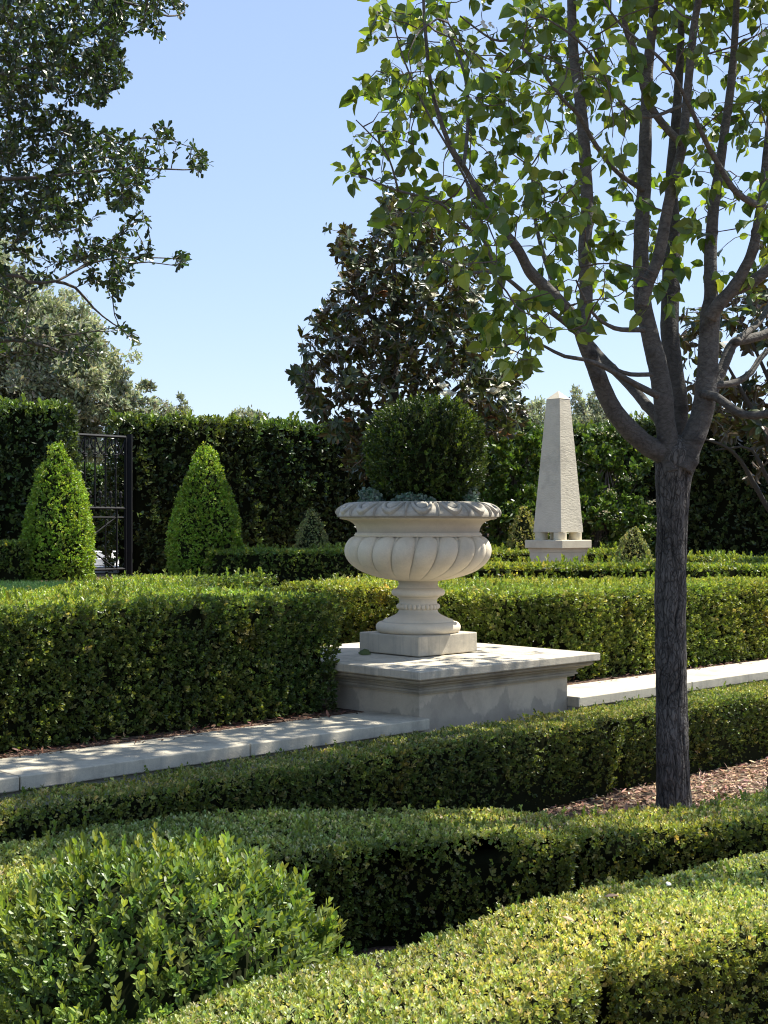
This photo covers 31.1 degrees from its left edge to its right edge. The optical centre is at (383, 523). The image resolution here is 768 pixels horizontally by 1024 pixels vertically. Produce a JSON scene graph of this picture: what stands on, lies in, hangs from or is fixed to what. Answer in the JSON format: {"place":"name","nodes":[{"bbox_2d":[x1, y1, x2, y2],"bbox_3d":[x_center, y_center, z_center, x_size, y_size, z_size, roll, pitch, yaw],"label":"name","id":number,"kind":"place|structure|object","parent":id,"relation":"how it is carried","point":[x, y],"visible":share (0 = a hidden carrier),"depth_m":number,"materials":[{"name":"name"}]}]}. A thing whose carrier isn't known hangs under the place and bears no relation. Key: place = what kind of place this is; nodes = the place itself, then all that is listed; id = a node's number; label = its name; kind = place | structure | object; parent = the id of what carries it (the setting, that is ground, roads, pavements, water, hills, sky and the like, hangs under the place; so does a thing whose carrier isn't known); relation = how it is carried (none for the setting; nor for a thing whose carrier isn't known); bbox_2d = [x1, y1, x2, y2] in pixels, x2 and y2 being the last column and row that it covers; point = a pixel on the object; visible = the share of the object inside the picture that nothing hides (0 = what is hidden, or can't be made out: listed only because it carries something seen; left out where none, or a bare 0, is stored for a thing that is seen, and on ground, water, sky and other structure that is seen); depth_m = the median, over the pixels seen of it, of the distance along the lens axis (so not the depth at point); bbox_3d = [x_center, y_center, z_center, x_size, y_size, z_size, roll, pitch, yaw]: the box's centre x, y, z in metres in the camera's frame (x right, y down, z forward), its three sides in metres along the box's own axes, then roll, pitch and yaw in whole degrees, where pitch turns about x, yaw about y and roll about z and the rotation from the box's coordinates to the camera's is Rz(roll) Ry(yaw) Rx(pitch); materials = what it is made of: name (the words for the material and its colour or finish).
{"place":"outdoors","nodes":[
{"label":"outdoors","id":0,"kind":"place"},
{"bbox_2d":[87,551,118,572],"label":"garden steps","id":1,"kind":"structure","parent":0,"point":[99,563],"depth_m":22.62,"materials":[{"name":"white stone"}]},
{"bbox_2d":[0,573,767,1021],"bbox_3d":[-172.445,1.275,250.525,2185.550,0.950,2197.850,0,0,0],"label":"ground","id":2,"kind":"structure","parent":0,"point":[386,949],"depth_m":8.67,"materials":[{"name":"brown wood"}]},
{"bbox_2d":[0,539,32,582],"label":"box hedge","id":3,"kind":"object","parent":2,"relation":"on","point":[13,565],"visible":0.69,"depth_m":18.08,"materials":[{"name":"green plant"}]},
{"bbox_2d":[0,392,84,580],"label":"tall hedge","id":4,"kind":"object","parent":2,"relation":"on","point":[28,432],"visible":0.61,"depth_m":19.56,"materials":[{"name":"green plant"}]},
{"bbox_2d":[18,441,97,582],"bbox_3d":[-4.368,-0.146,18.503,1.075,1.957,1.081,0,0,0],"label":"cone topiary","id":5,"kind":"object","parent":2,"relation":"on","point":[55,530],"visible":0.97,"depth_m":18.23,"materials":[{"name":"green plant"}]},
{"bbox_2d":[0,237,161,466],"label":"olive tree","id":6,"kind":"object","parent":2,"relation":"on","point":[34,379],"visible":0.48,"depth_m":30.35,"materials":[{"name":"green plant"}]},
{"bbox_2d":[75,462,118,557],"bbox_3d":[-5.439,-0.231,28.016,4.633,2.223,1.542,0,0,0],"label":"tall hedge","id":7,"kind":"object","parent":2,"relation":"on","point":[89,483],"visible":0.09,"depth_m":27.53,"materials":[{"name":"green plant"}]},
{"bbox_2d":[73,433,131,575],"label":"iron gate","id":8,"kind":"structure","parent":2,"relation":"on","point":[127,507],"depth_m":20.89,"materials":[{"name":"black metal"}]},
{"bbox_2d":[0,0,213,376],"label":"evergreen oak","id":9,"kind":"object","parent":2,"relation":"on","point":[108,52],"visible":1,"depth_m":5.92,"materials":[{"name":"green plant"}]},
{"bbox_2d":[136,391,195,416],"bbox_3d":[-5.475,-1.242,33.932,1.694,4.104,1.463,0,0,0],"label":"olive tree","id":10,"kind":"object","parent":2,"relation":"on","point":[180,397],"visible":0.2,"depth_m":33.90,"materials":[{"name":"green plant"}]},
{"bbox_2d":[0,566,346,753],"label":"box hedge","id":11,"kind":"object","parent":2,"relation":"on","point":[105,658],"visible":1,"depth_m":8.09,"materials":[{"name":"green plant"}]},
{"bbox_2d":[0,822,358,1023],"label":"box bush","id":12,"kind":"object","parent":2,"relation":"on","point":[155,924],"visible":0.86,"depth_m":4.03,"materials":[{"name":"green plant"}]},
{"bbox_2d":[164,441,244,582],"bbox_3d":[-2.373,-0.138,18.305,1.103,1.932,1.053,0,0,0],"label":"cone topiary","id":13,"kind":"object","parent":2,"relation":"on","point":[207,513],"visible":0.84,"depth_m":18.04,"materials":[{"name":"green plant"}]},
{"bbox_2d":[0,711,428,809],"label":"stone wall","id":14,"kind":"structure","parent":2,"relation":"on","point":[99,764],"depth_m":7.46,"materials":[{"name":"grey stone"}]},
{"bbox_2d":[228,404,269,421],"bbox_3d":[-3.360,-1.079,34.014,1.162,3.779,1.139,0,0,0],"label":"olive tree","id":15,"kind":"object","parent":2,"relation":"on","point":[249,412],"visible":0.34,"depth_m":33.85,"materials":[{"name":"green plant"}]},
{"bbox_2d":[96,407,475,575],"bbox_3d":[-1.365,-0.507,23.473,7.318,2.774,2.153,0,0,-26],"label":"tall hedge","id":16,"kind":"object","parent":2,"relation":"on","point":[282,476],"visible":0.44,"depth_m":22.21,"materials":[{"name":"green plant"}]},
{"bbox_2d":[294,507,330,548],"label":"cone topiary","id":17,"kind":"object","parent":2,"relation":"on","point":[310,533],"visible":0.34,"depth_m":18.91,"materials":[{"name":"green plant"}]},
{"bbox_2d":[0,785,767,1009],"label":"box hedge","id":18,"kind":"object","parent":2,"relation":"on","point":[393,881],"visible":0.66,"depth_m":5.78,"materials":[{"name":"green plant"}]},
{"bbox_2d":[0,679,767,860],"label":"box hedge","id":19,"kind":"object","parent":2,"relation":"on","point":[545,761],"visible":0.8,"depth_m":7.86,"materials":[{"name":"green plant"}]},
{"bbox_2d":[285,191,531,486],"bbox_3d":[0.395,-2.053,19.494,3.495,5.713,2.981,0,0,0],"label":"magnolia tree","id":20,"kind":"object","parent":2,"relation":"on","point":[442,326],"visible":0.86,"depth_m":18.88,"materials":[{"name":"green plant"}]},
{"bbox_2d":[203,541,648,585],"bbox_3d":[0.606,0.535,18.350,5.895,0.630,1.441,0,0,0],"label":"box hedge","id":21,"kind":"object","parent":2,"relation":"on","point":[328,560],"visible":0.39,"depth_m":17.78,"materials":[{"name":"green plant"}]},
{"bbox_2d":[121,850,767,1023],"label":"box hedge","id":22,"kind":"object","parent":2,"relation":"on","point":[676,954],"visible":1,"depth_m":4.06,"materials":[{"name":"green plant"}]},
{"bbox_2d":[562,916,574,921],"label":"fallen leaf","id":23,"kind":"object","parent":22,"relation":"on","point":[568,918],"visible":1,"depth_m":4.34,"materials":[{"name":"yellow plant"}]},
{"bbox_2d":[604,894,618,896],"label":"fallen leaf","id":24,"kind":"object","parent":22,"relation":"on","point":[609,895],"visible":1,"depth_m":4.59,"materials":[{"name":"beige plant"}]},
{"bbox_2d":[321,642,599,742],"bbox_3d":[0.240,1.350,9.660,1.800,0.900,1.800,0,0,-44],"label":"stone pedestal","id":25,"kind":"object","parent":2,"relation":"on","point":[484,682],"visible":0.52,"depth_m":9.02,"materials":[{"name":"grey stone"}]},
{"bbox_2d":[358,649,370,654],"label":"fallen leaf","id":26,"kind":"object","parent":25,"relation":"on","point":[364,652],"visible":1,"depth_m":9.49,"materials":[{"name":"green plant"}]},
{"bbox_2d":[335,501,500,656],"bbox_3d":[0.240,0.370,9.690,1.167,1.047,1.167,0,0,0],"label":"stone urn","id":27,"kind":"object","parent":25,"relation":"on","point":[417,550],"visible":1,"depth_m":9.35,"materials":[{"name":"beige stone"}]},
{"bbox_2d":[357,487,385,501],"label":"trailing plant","id":28,"kind":"object","parent":27,"relation":"in","point":[369,494],"visible":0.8,"depth_m":9.48,"materials":[{"name":"green plant"}]},
{"bbox_2d":[391,492,436,500],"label":"trailing plant","id":29,"kind":"object","parent":27,"relation":"in","point":[408,496],"visible":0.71,"depth_m":9.30,"materials":[{"name":"green plant"}]},
{"bbox_2d":[360,391,488,500],"bbox_3d":[0.289,-0.492,9.696,0.914,0.886,0.916,0,0,0],"label":"box ball","id":30,"kind":"object","parent":27,"relation":"in","point":[424,448],"visible":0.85,"depth_m":9.43,"materials":[{"name":"green plant"}]},
{"bbox_2d":[460,487,479,501],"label":"trailing plant","id":31,"kind":"object","parent":27,"relation":"in","point":[471,496],"visible":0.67,"depth_m":9.52,"materials":[{"name":"green plant"}]},
{"bbox_2d":[471,429,568,546],"bbox_3d":[1.963,-0.390,21.246,1.809,2.411,1.600,0,0,-28],"label":"flowering shrub","id":32,"kind":"object","parent":2,"relation":"on","point":[513,493],"visible":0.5,"depth_m":21.18,"materials":[{"name":"green plant"}]},
{"bbox_2d":[506,506,534,553],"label":"cone topiary","id":33,"kind":"object","parent":2,"relation":"on","point":[523,530],"visible":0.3,"depth_m":18.32,"materials":[{"name":"green plant"}]},
{"bbox_2d":[278,571,767,680],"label":"box hedge","id":34,"kind":"object","parent":2,"relation":"on","point":[610,620],"visible":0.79,"depth_m":11.30,"materials":[{"name":"green plant"}]},
{"bbox_2d":[512,395,545,425],"bbox_3d":[3.451,-1.153,32.999,1.295,3.911,1.322,0,0,0],"label":"olive tree","id":35,"kind":"object","parent":2,"relation":"on","point":[537,417],"visible":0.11,"depth_m":32.75,"materials":[{"name":"green plant"}]},
{"bbox_2d":[330,0,767,813],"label":"pear tree","id":36,"kind":"object","parent":2,"relation":"on","point":[672,450],"visible":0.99,"depth_m":8.20,"materials":[{"name":"green plant"}]},
{"bbox_2d":[525,391,590,568],"bbox_3d":[2.180,-0.407,17.270,0.592,2.515,0.592,0,0,-44],"label":"obelisk","id":37,"kind":"object","parent":2,"relation":"on","point":[558,516],"visible":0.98,"depth_m":17.15,"materials":[{"name":"stone"}]},
{"bbox_2d":[569,384,644,425],"bbox_3d":[5.305,-1.284,32.953,2.304,4.191,1.640,0,0,0],"label":"olive tree","id":38,"kind":"object","parent":2,"relation":"on","point":[591,409],"visible":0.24,"depth_m":32.84,"materials":[{"name":"green plant"}]},
{"bbox_2d":[568,424,656,558],"bbox_3d":[3.664,-0.413,21.909,1.561,2.519,2.000,0,0,43],"label":"flowering shrub","id":39,"kind":"object","parent":2,"relation":"on","point":[605,508],"visible":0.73,"depth_m":21.80,"materials":[{"name":"green plant"}]},
{"bbox_2d":[462,552,767,583],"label":"box hedge","id":40,"kind":"object","parent":2,"relation":"on","point":[597,567],"visible":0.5,"depth_m":13.79,"materials":[{"name":"green plant"}]},
{"bbox_2d":[475,408,767,561],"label":"tall hedge","id":41,"kind":"object","parent":2,"relation":"on","point":[727,511],"visible":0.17,"depth_m":22.17,"materials":[{"name":"green plant"}]},
{"bbox_2d":[614,526,654,568],"bbox_3d":[3.165,0.426,17.498,0.606,0.806,0.577,0,0,0],"label":"cone topiary","id":42,"kind":"object","parent":2,"relation":"on","point":[633,545],"visible":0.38,"depth_m":17.41,"materials":[{"name":"green plant"}]},
{"bbox_2d":[567,659,767,720],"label":"stone wall","id":43,"kind":"structure","parent":2,"relation":"on","point":[609,692],"depth_m":10.56,"materials":[{"name":"beige stone"}]},
{"bbox_2d":[679,241,767,511],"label":"magnolia tree","id":44,"kind":"object","parent":2,"relation":"on","point":[748,393],"visible":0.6,"depth_m":15.47,"materials":[{"name":"green plant"}]},
{"bbox_2d":[687,549,767,568],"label":"box hedge","id":45,"kind":"object","parent":2,"relation":"on","point":[709,556],"visible":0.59,"depth_m":17.36,"materials":[{"name":"green plant"}]},
{"bbox_2d":[0,0,767,522],"label":"sky","id":46,"kind":"structure","parent":0,"point":[259,86],"materials":[{"name":"blue"}]},
{"label":"lawn","id":47,"kind":"structure","parent":0,"visible":0},
{"bbox_2d":[0,579,88,590],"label":"lawn grass","id":48,"kind":"structure","parent":47,"relation":"on","point":[9,585],"depth_m":16.70,"materials":[{"name":"green plant"}]}
]}

